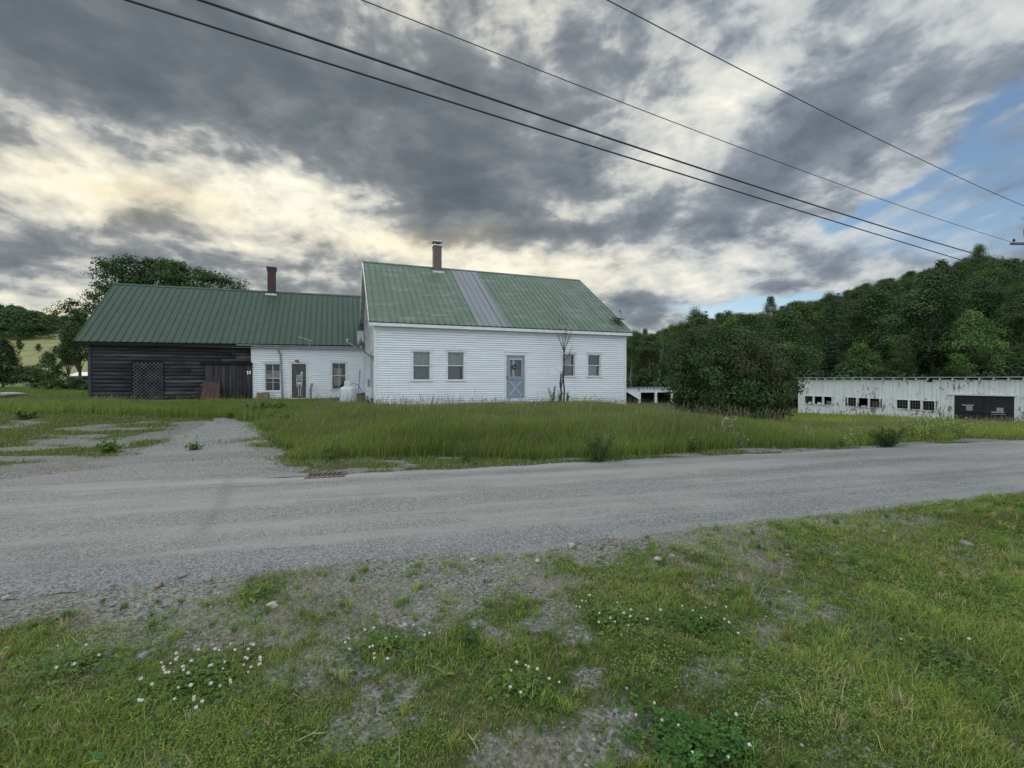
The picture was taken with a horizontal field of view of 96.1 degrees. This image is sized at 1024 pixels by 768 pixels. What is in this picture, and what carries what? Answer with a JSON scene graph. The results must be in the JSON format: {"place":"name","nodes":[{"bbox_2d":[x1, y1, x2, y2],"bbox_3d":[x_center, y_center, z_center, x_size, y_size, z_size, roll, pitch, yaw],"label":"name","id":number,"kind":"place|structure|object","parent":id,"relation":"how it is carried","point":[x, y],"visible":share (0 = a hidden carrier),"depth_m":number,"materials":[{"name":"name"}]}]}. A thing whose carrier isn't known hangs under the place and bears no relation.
{"place":"outdoors","nodes":[
{"label":"outdoors","id":0,"kind":"place"},
{"bbox_2d":[1,417,346,482],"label":"driveway","id":1,"kind":"structure","parent":0,"point":[143,464],"depth_m":8.73,"materials":[{"name":"gravel"}]},
{"bbox_2d":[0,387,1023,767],"bbox_3d":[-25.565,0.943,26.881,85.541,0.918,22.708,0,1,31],"label":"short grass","id":2,"kind":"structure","parent":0,"point":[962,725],"depth_m":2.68,"materials":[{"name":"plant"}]},
{"bbox_2d":[0,329,1023,767],"bbox_3d":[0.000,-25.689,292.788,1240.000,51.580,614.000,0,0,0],"label":"ground","id":3,"kind":"structure","parent":0,"point":[34,463],"depth_m":2.91,"materials":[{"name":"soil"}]},
{"bbox_2d":[0,337,25,387],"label":"broadleaf tree","id":4,"kind":"object","parent":3,"relation":"on","point":[6,358],"visible":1,"depth_m":49.99,"materials":[{"name":"green plant"}]},
{"bbox_2d":[1,365,47,385],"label":"bush","id":5,"kind":"object","parent":3,"relation":"on","point":[24,379],"visible":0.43,"depth_m":59.20,"materials":[{"name":"green plant"}]},
{"bbox_2d":[15,409,38,419],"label":"broad weed","id":6,"kind":"object","parent":3,"relation":"on","point":[20,414],"visible":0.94,"depth_m":15.23,"materials":[{"name":"green plant"}]},
{"bbox_2d":[0,302,87,338],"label":"distant wood","id":7,"kind":"object","parent":3,"relation":"on","point":[19,321],"visible":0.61,"depth_m":190.46,"materials":[{"name":"green plant"}]},
{"bbox_2d":[20,351,71,389],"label":"broadleaf tree","id":8,"kind":"object","parent":3,"relation":"on","point":[49,374],"visible":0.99,"depth_m":41.63,"materials":[{"name":"green plant"}]},
{"bbox_2d":[57,338,77,383],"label":"broadleaf tree","id":9,"kind":"object","parent":3,"relation":"on","point":[67,364],"visible":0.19,"depth_m":65.68,"materials":[{"name":"green plant"}]},
{"bbox_2d":[49,314,88,377],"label":"broadleaf tree","id":10,"kind":"object","parent":3,"relation":"on","point":[77,353],"visible":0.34,"depth_m":51.10,"materials":[{"name":"green plant"}]},
{"bbox_2d":[63,375,87,389],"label":"bush","id":11,"kind":"object","parent":3,"relation":"on","point":[81,383],"visible":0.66,"depth_m":39.54,"materials":[{"name":"green plant"}]},
{"bbox_2d":[8,634,192,701],"bbox_3d":[-2.327,1.517,2.632,0.869,0.098,0.626,0,1,-27],"label":"clover patch","id":12,"kind":"object","parent":3,"relation":"on","point":[83,658],"visible":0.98,"depth_m":2.55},
{"bbox_2d":[92,439,125,452],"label":"broad weed","id":13,"kind":"object","parent":3,"relation":"on","point":[107,447],"visible":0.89,"depth_m":10.17,"materials":[{"name":"green plant"}]},
{"bbox_2d":[41,252,253,333],"bbox_3d":[-35.851,-6.062,45.456,17.056,13.672,16.510,0,1,-6],"label":"ash tree","id":14,"kind":"object","parent":3,"relation":"on","point":[170,272],"visible":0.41,"depth_m":43.34,"materials":[{"name":"green plant"}]},
{"bbox_2d":[29,618,327,741],"bbox_3d":[-1.679,1.519,2.327,1.179,0.112,1.044,0,1,-36],"label":"clover patch","id":15,"kind":"object","parent":3,"relation":"on","point":[201,674],"visible":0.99,"depth_m":2.37,"materials":[{"name":"plant"}]},
{"bbox_2d":[201,382,220,399],"bbox_3d":[-15.953,0.561,24.312,0.866,1.355,0.494,0,1,-20],"label":"metal sheet","id":16,"kind":"object","parent":3,"relation":"on","point":[210,390],"visible":0.59,"depth_m":24.38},
{"bbox_2d":[73,266,364,399],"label":"barn wing","id":17,"kind":"structure","parent":3,"relation":"on","point":[142,341],"depth_m":25.55,"materials":[{"name":"metal"}]},
{"bbox_2d":[199,362,252,398],"bbox_3d":[-15.402,0.230,24.838,2.483,2.807,0.110,0,1,-20],"label":"barn door","id":18,"kind":"structure","parent":17,"relation":"in","point":[234,379],"depth_m":24.93,"materials":[{"name":"grey wood"}]},
{"bbox_2d":[266,370,279,377],"bbox_3d":[-13.387,-0.553,25.764,0.678,0.413,0.016,0,1,-20],"label":"flag","id":19,"kind":"object","parent":17,"relation":"on","point":[272,373],"visible":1,"depth_m":25.77,"materials":[{"name":"multicoloured fabric"}]},
{"bbox_2d":[263,362,282,391],"bbox_3d":[-13.369,-0.402,25.718,1.028,1.688,0.199,0,1,-20],"label":"window","id":20,"kind":"structure","parent":17,"relation":"in","point":[264,363],"depth_m":25.63,"materials":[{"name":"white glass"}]},
{"bbox_2d":[292,364,305,397],"bbox_3d":[-12.110,-0.164,26.155,0.725,1.930,0.112,0,1,-20],"label":"door","id":21,"kind":"structure","parent":17,"relation":"in","point":[297,369],"depth_m":26.16,"materials":[{"name":"wood"}]},
{"bbox_2d":[330,361,347,389],"bbox_3d":[-10.130,-0.492,26.938,1.022,1.703,0.219,0,1,-21],"label":"window","id":22,"kind":"structure","parent":17,"relation":"in","point":[337,371],"depth_m":26.95,"materials":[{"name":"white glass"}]},
{"bbox_2d":[155,573,332,620],"bbox_3d":[-1.778,1.533,3.395,1.213,0.072,0.716,0,0,0],"label":"clover patch","id":23,"kind":"object","parent":3,"relation":"on","point":[261,588],"visible":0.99,"depth_m":3.38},
{"bbox_2d":[321,435,341,461],"bbox_3d":[-3.467,1.269,8.890,0.444,0.588,0.381,0,1,-42],"label":"leafy weed","id":24,"kind":"object","parent":3,"relation":"on","point":[330,458],"visible":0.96,"depth_m":8.86,"materials":[{"name":"green plant"}]},
{"bbox_2d":[339,381,365,402],"bbox_3d":[-7.171,0.415,21.056,1.381,1.105,0.750,0,1,-29],"label":"propane tank","id":25,"kind":"object","parent":3,"relation":"on","point":[347,389],"visible":0.74,"depth_m":20.63,"materials":[{"name":"metal"}]},
{"bbox_2d":[296,608,458,691],"bbox_3d":[-0.772,1.538,2.801,0.835,0.100,0.791,0,1,-12],"label":"clover patch","id":26,"kind":"object","parent":3,"relation":"on","point":[393,641],"visible":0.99,"depth_m":2.72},
{"bbox_2d":[459,442,474,462],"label":"leafy weed","id":27,"kind":"object","parent":3,"relation":"on","point":[467,455],"visible":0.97,"depth_m":8.91,"materials":[{"name":"green plant"}]},
{"bbox_2d":[452,618,501,670],"bbox_3d":[-0.201,1.553,2.780,0.293,0.072,0.479,0,0,0],"label":"clover patch","id":28,"kind":"object","parent":3,"relation":"on","point":[472,642],"visible":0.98,"depth_m":2.74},
{"bbox_2d":[359,240,631,404],"bbox_3d":[-1.877,-3.160,27.188,13.270,9.848,11.463,0,1,-20],"label":"farmhouse","id":29,"kind":"object","parent":3,"relation":"on","point":[437,330],"visible":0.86,"depth_m":22.62,"materials":[{"name":"wood"}]},
{"bbox_2d":[410,349,432,380],"bbox_3d":[-4.072,-0.842,20.686,1.007,1.436,0.269,0,1,-20],"label":"window","id":30,"kind":"structure","parent":29,"relation":"in","point":[421,359],"depth_m":20.74,"materials":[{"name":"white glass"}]},
{"bbox_2d":[445,350,466,380],"bbox_3d":[-2.609,-0.850,21.233,1.014,1.442,0.269,0,1,-20],"label":"window","id":31,"kind":"structure","parent":29,"relation":"in","point":[455,359],"depth_m":21.29,"materials":[{"name":"white glass"}]},
{"bbox_2d":[506,355,523,397],"bbox_3d":[0.151,-0.346,22.238,0.935,2.057,0.223,0,1,-21],"label":"door","id":32,"kind":"structure","parent":29,"relation":"in","point":[514,384],"depth_m":22.24,"materials":[{"name":"blue wood"}]},
{"bbox_2d":[561,352,576,376],"bbox_3d":[2.840,-0.972,23.259,0.906,1.264,0.249,0,1,-20],"label":"window","id":33,"kind":"structure","parent":29,"relation":"in","point":[568,368],"depth_m":23.33,"materials":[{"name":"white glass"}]},
{"bbox_2d":[586,352,602,376],"bbox_3d":[4.215,-0.981,23.773,0.962,1.263,0.249,0,1,-20],"label":"window","id":34,"kind":"structure","parent":29,"relation":"in","point":[592,358],"depth_m":23.83,"materials":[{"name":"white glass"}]},
{"bbox_2d":[420,634,585,726],"bbox_3d":[0.013,1.546,2.382,0.954,0.093,0.559,0,1,-32],"label":"clover patch","id":35,"kind":"object","parent":3,"relation":"on","point":[518,679],"visible":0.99,"depth_m":2.37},
{"bbox_2d":[0,390,1023,459],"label":"tall grass","id":36,"kind":"structure","parent":3,"relation":"on","point":[527,430],"depth_m":11.74,"materials":[{"name":"plant"}]},
{"bbox_2d":[0,494,1023,767],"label":"ground cover","id":37,"kind":"object","parent":3,"relation":"on","point":[382,762],"visible":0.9,"depth_m":2.51,"materials":[{"name":"plant"}]},
{"bbox_2d":[556,311,572,402],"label":"dead sapling","id":38,"kind":"object","parent":3,"relation":"on","point":[562,375],"visible":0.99,"depth_m":22.09,"materials":[{"name":"brown plant"}]},
{"bbox_2d":[582,432,617,461],"bbox_3d":[1.695,1.252,9.124,0.616,0.618,0.663,0,1,-43],"label":"roadside bush","id":39,"kind":"object","parent":3,"relation":"on","point":[598,452],"visible":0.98,"depth_m":9.05,"materials":[{"name":"green plant"}]},
{"bbox_2d":[554,594,664,654],"bbox_3d":[0.662,1.513,2.958,0.734,0.099,0.704,0,0,0],"label":"clover patch","id":40,"kind":"object","parent":3,"relation":"on","point":[613,613],"visible":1,"depth_m":3.01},
{"bbox_2d":[626,339,638,375],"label":"broadleaf tree","id":41,"kind":"object","parent":3,"relation":"on","point":[628,361],"visible":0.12,"depth_m":65.27,"materials":[{"name":"green plant"}]},
{"bbox_2d":[626,332,643,371],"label":"broadleaf tree","id":42,"kind":"object","parent":3,"relation":"on","point":[635,338],"visible":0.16,"depth_m":96.96,"materials":[{"name":"green plant"}]},
{"bbox_2d":[626,368,662,386],"bbox_3d":[16.926,0.330,59.059,4.824,4.724,6.186,0,0,3],"label":"undergrowth bush","id":43,"kind":"object","parent":3,"relation":"on","point":[646,378],"visible":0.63,"depth_m":57.92,"materials":[{"name":"green plant"}]},
{"bbox_2d":[629,333,667,377],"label":"broadleaf tree","id":44,"kind":"object","parent":3,"relation":"on","point":[648,353],"visible":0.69,"depth_m":62.73,"materials":[{"name":"green plant"}]},
{"bbox_2d":[629,333,675,375],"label":"broadleaf tree","id":45,"kind":"object","parent":3,"relation":"on","point":[658,343],"visible":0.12,"depth_m":71.39,"materials":[{"name":"green plant"}]},
{"bbox_2d":[653,326,677,374],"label":"broadleaf tree","id":46,"kind":"object","parent":3,"relation":"on","point":[665,335],"visible":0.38,"depth_m":75.46,"materials":[{"name":"green plant"}]},
{"bbox_2d":[626,387,717,402],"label":"open shed","id":47,"kind":"structure","parent":3,"relation":"on","point":[634,394],"depth_m":52.52,"materials":[{"name":"paint"}]},
{"bbox_2d":[662,323,683,365],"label":"broadleaf tree","id":48,"kind":"object","parent":3,"relation":"on","point":[674,331],"visible":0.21,"depth_m":83.28,"materials":[{"name":"green plant"}]},
{"bbox_2d":[673,305,716,361],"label":"broadleaf tree","id":49,"kind":"object","parent":3,"relation":"on","point":[693,314],"visible":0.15,"depth_m":75.53,"materials":[{"name":"green plant"}]},
{"bbox_2d":[687,432,702,451],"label":"leafy weed","id":50,"kind":"object","parent":3,"relation":"on","point":[693,444],"visible":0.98,"depth_m":10.16,"materials":[{"name":"green plant"}]},
{"bbox_2d":[674,316,718,367],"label":"broadleaf tree","id":51,"kind":"object","parent":3,"relation":"on","point":[698,321],"visible":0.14,"depth_m":68.89,"materials":[{"name":"green plant"}]},
{"bbox_2d":[611,677,794,767],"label":"clover patch","id":52,"kind":"object","parent":3,"relation":"on","point":[708,743],"visible":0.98,"depth_m":1.99,"materials":[{"name":"plant"}]},
{"bbox_2d":[614,594,793,661],"bbox_3d":[1.143,1.536,2.981,0.963,0.102,0.803,0,0,0],"label":"clover patch","id":53,"kind":"object","parent":3,"relation":"on","point":[700,620],"visible":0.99,"depth_m":2.96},
{"bbox_2d":[713,310,739,341],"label":"broadleaf tree","id":54,"kind":"object","parent":3,"relation":"on","point":[726,314],"visible":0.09,"depth_m":81.74,"materials":[{"name":"green plant"}]},
{"bbox_2d":[715,315,738,371],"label":"broadleaf tree","id":55,"kind":"object","parent":3,"relation":"on","point":[731,320],"visible":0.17,"depth_m":76.03,"materials":[{"name":"green plant"}]},
{"bbox_2d":[649,321,812,421],"bbox_3d":[11.519,-0.453,24.864,7.001,5.933,7.222,0,1,-32],"label":"round bush","id":56,"kind":"object","parent":3,"relation":"on","point":[762,369],"visible":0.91,"depth_m":23.12,"materials":[{"name":"green plant"}]},
{"bbox_2d":[722,312,787,374],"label":"broadleaf tree","id":57,"kind":"object","parent":3,"relation":"on","point":[748,319],"visible":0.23,"depth_m":55.06,"materials":[{"name":"green plant"}]},
{"bbox_2d":[762,295,778,321],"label":"conifer tree","id":58,"kind":"object","parent":3,"relation":"on","point":[770,303],"visible":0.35,"depth_m":91.46,"materials":[{"name":"green plant"}]},
{"bbox_2d":[752,306,826,373],"bbox_3d":[29.266,-2.853,49.434,9.172,10.892,9.757,0,1,-34],"label":"broadleaf tree","id":59,"kind":"object","parent":3,"relation":"on","point":[795,333],"visible":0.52,"depth_m":47.97,"materials":[{"name":"green plant"}]},
{"bbox_2d":[768,302,833,357],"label":"broadleaf tree","id":60,"kind":"object","parent":3,"relation":"on","point":[803,319],"visible":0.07,"depth_m":66.28,"materials":[{"name":"green plant"}]},
{"bbox_2d":[772,366,833,404],"bbox_3d":[28.330,0.538,43.711,5.908,4.512,4.608,0,1,-15],"label":"undergrowth bush","id":61,"kind":"object","parent":3,"relation":"on","point":[810,373],"visible":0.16,"depth_m":43.13,"materials":[{"name":"green plant"}]},
{"bbox_2d":[771,301,835,372],"bbox_3d":[37.756,-4.855,59.219,9.630,11.823,9.053,0,1,-32],"label":"broadleaf tree","id":62,"kind":"object","parent":3,"relation":"on","point":[810,316],"visible":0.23,"depth_m":57.91,"materials":[{"name":"green plant"}]},
{"bbox_2d":[783,330,825,370],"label":"broadleaf tree","id":63,"kind":"object","parent":3,"relation":"on","point":[817,358],"visible":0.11,"depth_m":51.20,"materials":[{"name":"green plant"}]},
{"bbox_2d":[813,293,856,373],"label":"conifer tree","id":64,"kind":"object","parent":3,"relation":"on","point":[837,350],"visible":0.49,"depth_m":52.49,"materials":[{"name":"green plant"}]},
{"bbox_2d":[816,296,871,372],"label":"broadleaf tree","id":65,"kind":"object","parent":3,"relation":"on","point":[828,313],"visible":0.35,"depth_m":61.51,"materials":[{"name":"green plant"}]},
{"bbox_2d":[823,364,876,376],"bbox_3d":[31.113,0.430,42.854,6.221,4.751,4.852,0,1,-16],"label":"undergrowth bush","id":66,"kind":"object","parent":3,"relation":"on","point":[850,371],"visible":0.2,"depth_m":42.21,"materials":[{"name":"green plant"}]},
{"bbox_2d":[820,289,887,349],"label":"broadleaf tree","id":67,"kind":"object","parent":3,"relation":"on","point":[853,295],"visible":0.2,"depth_m":64.83,"materials":[{"name":"green plant"}]},
{"bbox_2d":[847,426,867,442],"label":"pale weed","id":68,"kind":"object","parent":3,"relation":"on","point":[858,436],"visible":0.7,"depth_m":11.37,"materials":[{"name":"green plant"}]},
{"bbox_2d":[830,341,892,376],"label":"broadleaf tree","id":69,"kind":"object","parent":3,"relation":"on","point":[860,352],"visible":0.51,"depth_m":47.47,"materials":[{"name":"green plant"}]},
{"bbox_2d":[857,280,908,355],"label":"broadleaf tree","id":70,"kind":"object","parent":3,"relation":"on","point":[889,286],"visible":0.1,"depth_m":66.60,"materials":[{"name":"green plant"}]},
{"bbox_2d":[861,426,908,446],"bbox_3d":[9.011,1.273,11.109,0.931,0.536,0.864,0,1,33],"label":"roadside bush","id":71,"kind":"object","parent":3,"relation":"on","point":[886,438],"visible":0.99,"depth_m":11.02,"materials":[{"name":"green plant"}]},
{"bbox_2d":[833,287,947,374],"bbox_3d":[42.336,-5.124,53.949,11.519,12.413,9.984,0,1,5],"label":"broadleaf tree","id":72,"kind":"object","parent":3,"relation":"on","point":[861,312],"visible":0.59,"depth_m":52.96,"materials":[{"name":"green plant"}]},
{"bbox_2d":[857,289,923,351],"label":"broadleaf tree","id":73,"kind":"object","parent":3,"relation":"on","point":[888,290],"visible":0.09,"depth_m":57.26,"materials":[{"name":"green plant"}]},
{"bbox_2d":[876,369,912,376],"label":"undergrowth bush","id":74,"kind":"object","parent":3,"relation":"on","point":[896,373],"visible":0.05,"depth_m":44.37,"materials":[{"name":"green plant"}]},
{"bbox_2d":[882,335,919,376],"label":"broadleaf tree","id":75,"kind":"object","parent":3,"relation":"on","point":[904,356],"visible":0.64,"depth_m":45.46,"materials":[{"name":"green plant"}]},
{"bbox_2d":[896,278,918,332],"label":"broadleaf tree","id":76,"kind":"object","parent":3,"relation":"on","point":[907,287],"visible":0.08,"depth_m":72.92,"materials":[{"name":"green plant"}]},
{"bbox_2d":[797,377,1023,421],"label":"white shed","id":77,"kind":"structure","parent":3,"relation":"on","point":[968,397],"depth_m":30.43,"materials":[{"name":"paint"}]},
{"bbox_2d":[954,395,982,421],"bbox_3d":[27.954,1.655,28.176,0.090,1.970,1.347,0,1,-30],"label":"door","id":78,"kind":"structure","parent":77,"relation":"in","point":[966,406],"depth_m":28.16,"materials":[{"name":"black wood"}]},
{"bbox_2d":[983,396,1013,421],"bbox_3d":[28.608,1.665,27.056,0.090,1.970,1.347,0,1,-30],"label":"door","id":79,"kind":"structure","parent":77,"relation":"in","point":[1002,406],"depth_m":27.04,"materials":[{"name":"black wood"}]},
{"bbox_2d":[901,420,924,439],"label":"pale weed","id":80,"kind":"object","parent":3,"relation":"on","point":[912,430],"visible":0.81,"depth_m":12.27,"materials":[{"name":"green plant"}]},
{"bbox_2d":[812,605,1023,743],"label":"clover patch","id":81,"kind":"object","parent":3,"relation":"on","point":[949,660],"visible":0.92,"depth_m":2.56,"materials":[{"name":"plant"}]},
{"bbox_2d":[906,416,937,436],"bbox_3d":[11.175,1.218,12.546,0.627,0.695,0.613,0,0,-1],"label":"pale weed","id":82,"kind":"object","parent":3,"relation":"on","point":[926,426],"visible":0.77,"depth_m":12.49,"materials":[{"name":"green plant"}]},
{"bbox_2d":[898,279,969,375],"bbox_3d":[47.597,-5.667,51.713,8.180,12.061,8.701,0,1,-14],"label":"broadleaf tree","id":83,"kind":"object","parent":3,"relation":"on","point":[924,366],"visible":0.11,"depth_m":51.49,"materials":[{"name":"green plant"}]},
{"bbox_2d":[922,417,950,435],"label":"pale weed","id":84,"kind":"object","parent":3,"relation":"on","point":[933,429],"visible":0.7,"depth_m":12.70,"materials":[{"name":"green plant"}]},
{"bbox_2d":[869,268,1007,376],"bbox_3d":[44.262,-5.375,48.746,10.937,13.711,12.619,0,1,14],"label":"broadleaf tree","id":85,"kind":"object","parent":3,"relation":"on","point":[932,283],"visible":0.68,"depth_m":48.15,"materials":[{"name":"green plant"}]},
{"bbox_2d":[930,265,984,317],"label":"broadleaf tree","id":86,"kind":"object","parent":3,"relation":"on","point":[953,273],"visible":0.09,"depth_m":66.73,"materials":[{"name":"green plant"}]},
{"bbox_2d":[951,259,971,281],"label":"broadleaf tree","id":87,"kind":"object","parent":3,"relation":"on","point":[961,264],"visible":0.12,"depth_m":97.22,"materials":[{"name":"green plant"}]},
{"bbox_2d":[944,370,982,376],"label":"undergrowth bush","id":88,"kind":"object","parent":3,"relation":"on","point":[966,373],"visible":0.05,"depth_m":42.11,"materials":[{"name":"green plant"}]},
{"bbox_2d":[934,308,1015,376],"bbox_3d":[44.058,-2.539,43.833,5.973,9.532,5.541,0,1,39],"label":"broadleaf tree","id":89,"kind":"object","parent":3,"relation":"on","point":[972,337],"visible":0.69,"depth_m":43.31,"materials":[{"name":"green plant"}]},
{"bbox_2d":[962,242,992,299],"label":"broadleaf tree","id":90,"kind":"object","parent":3,"relation":"on","point":[977,259],"visible":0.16,"depth_m":77.47,"materials":[{"name":"green plant"}]},
{"bbox_2d":[942,277,1019,362],"bbox_3d":[58.528,-7.796,57.814,10.034,11.242,11.577,0,1,-31],"label":"broadleaf tree","id":91,"kind":"object","parent":3,"relation":"on","point":[978,288],"visible":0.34,"depth_m":56.33,"materials":[{"name":"green plant"}]},
{"bbox_2d":[963,266,1013,341],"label":"broadleaf tree","id":92,"kind":"object","parent":3,"relation":"on","point":[996,277],"visible":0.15,"depth_m":62.45,"materials":[{"name":"green plant"}]},
{"bbox_2d":[966,258,1016,314],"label":"broadleaf tree","id":93,"kind":"object","parent":3,"relation":"on","point":[987,263],"visible":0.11,"depth_m":66.81,"materials":[{"name":"green plant"}]},
{"bbox_2d":[971,363,1023,376],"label":"undergrowth bush","id":94,"kind":"object","parent":3,"relation":"on","point":[985,373],"visible":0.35,"depth_m":41.94,"materials":[{"name":"green plant"}]},
{"bbox_2d":[980,266,1023,353],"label":"broadleaf tree","id":95,"kind":"object","parent":3,"relation":"on","point":[1017,278],"visible":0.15,"depth_m":56.27,"materials":[{"name":"green plant"}]},
{"bbox_2d":[982,280,1023,361],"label":"broadleaf tree","id":96,"kind":"object","parent":3,"relation":"on","point":[1010,298],"visible":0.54,"depth_m":52.12,"materials":[{"name":"green plant"}]},
{"bbox_2d":[982,258,1023,299],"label":"broadleaf tree","id":97,"kind":"object","parent":3,"relation":"on","point":[1012,270],"visible":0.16,"depth_m":71.48,"materials":[{"name":"green plant"}]},
{"bbox_2d":[994,294,1023,361],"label":"broadleaf tree","id":98,"kind":"object","parent":3,"relation":"on","point":[1015,320],"visible":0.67,"depth_m":46.09,"materials":[{"name":"green plant"}]},
{"bbox_2d":[1001,357,1023,376],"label":"undergrowth bush","id":99,"kind":"object","parent":3,"relation":"on","point":[1016,364],"visible":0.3,"depth_m":41.91,"materials":[{"name":"green plant"}]},
{"bbox_2d":[1010,217,1023,244],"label":"utility pole","id":100,"kind":"object","parent":3,"relation":"on","point":[1013,242],"visible":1,"depth_m":22.55,"materials":[{"name":"grey wood"}]},
{"bbox_2d":[124,0,1023,278],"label":"overhead wire","id":101,"kind":"object","parent":100,"relation":"attached to","point":[490,114],"visible":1,"depth_m":8.36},
{"bbox_2d":[197,0,1023,267],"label":"overhead wire","id":102,"kind":"object","parent":100,"relation":"attached to","point":[337,46],"visible":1,"depth_m":8.48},
{"bbox_2d":[362,0,1010,241],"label":"overhead wire","id":103,"kind":"object","parent":100,"relation":"attached to","point":[633,106],"visible":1,"depth_m":10.63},
{"bbox_2d":[607,0,1023,205],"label":"overhead wire","id":104,"kind":"object","parent":100,"relation":"attached to","point":[786,92],"visible":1,"depth_m":11.91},
{"bbox_2d":[0,440,1023,598],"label":"road","id":105,"kind":"structure","parent":0,"point":[55,537],"depth_m":5.61,"materials":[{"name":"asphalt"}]},
{"bbox_2d":[304,471,345,478],"bbox_3d":[-3.062,1.528,7.572,0.600,0.072,0.440,0,1,-15],"label":"storm drain","id":106,"kind":"object","parent":105,"relation":"on","point":[324,474],"visible":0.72,"depth_m":7.59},
{"bbox_2d":[0,0,1023,346],"label":"sky","id":107,"kind":"structure","parent":0,"point":[126,127],"materials":[{"name":"grey"}]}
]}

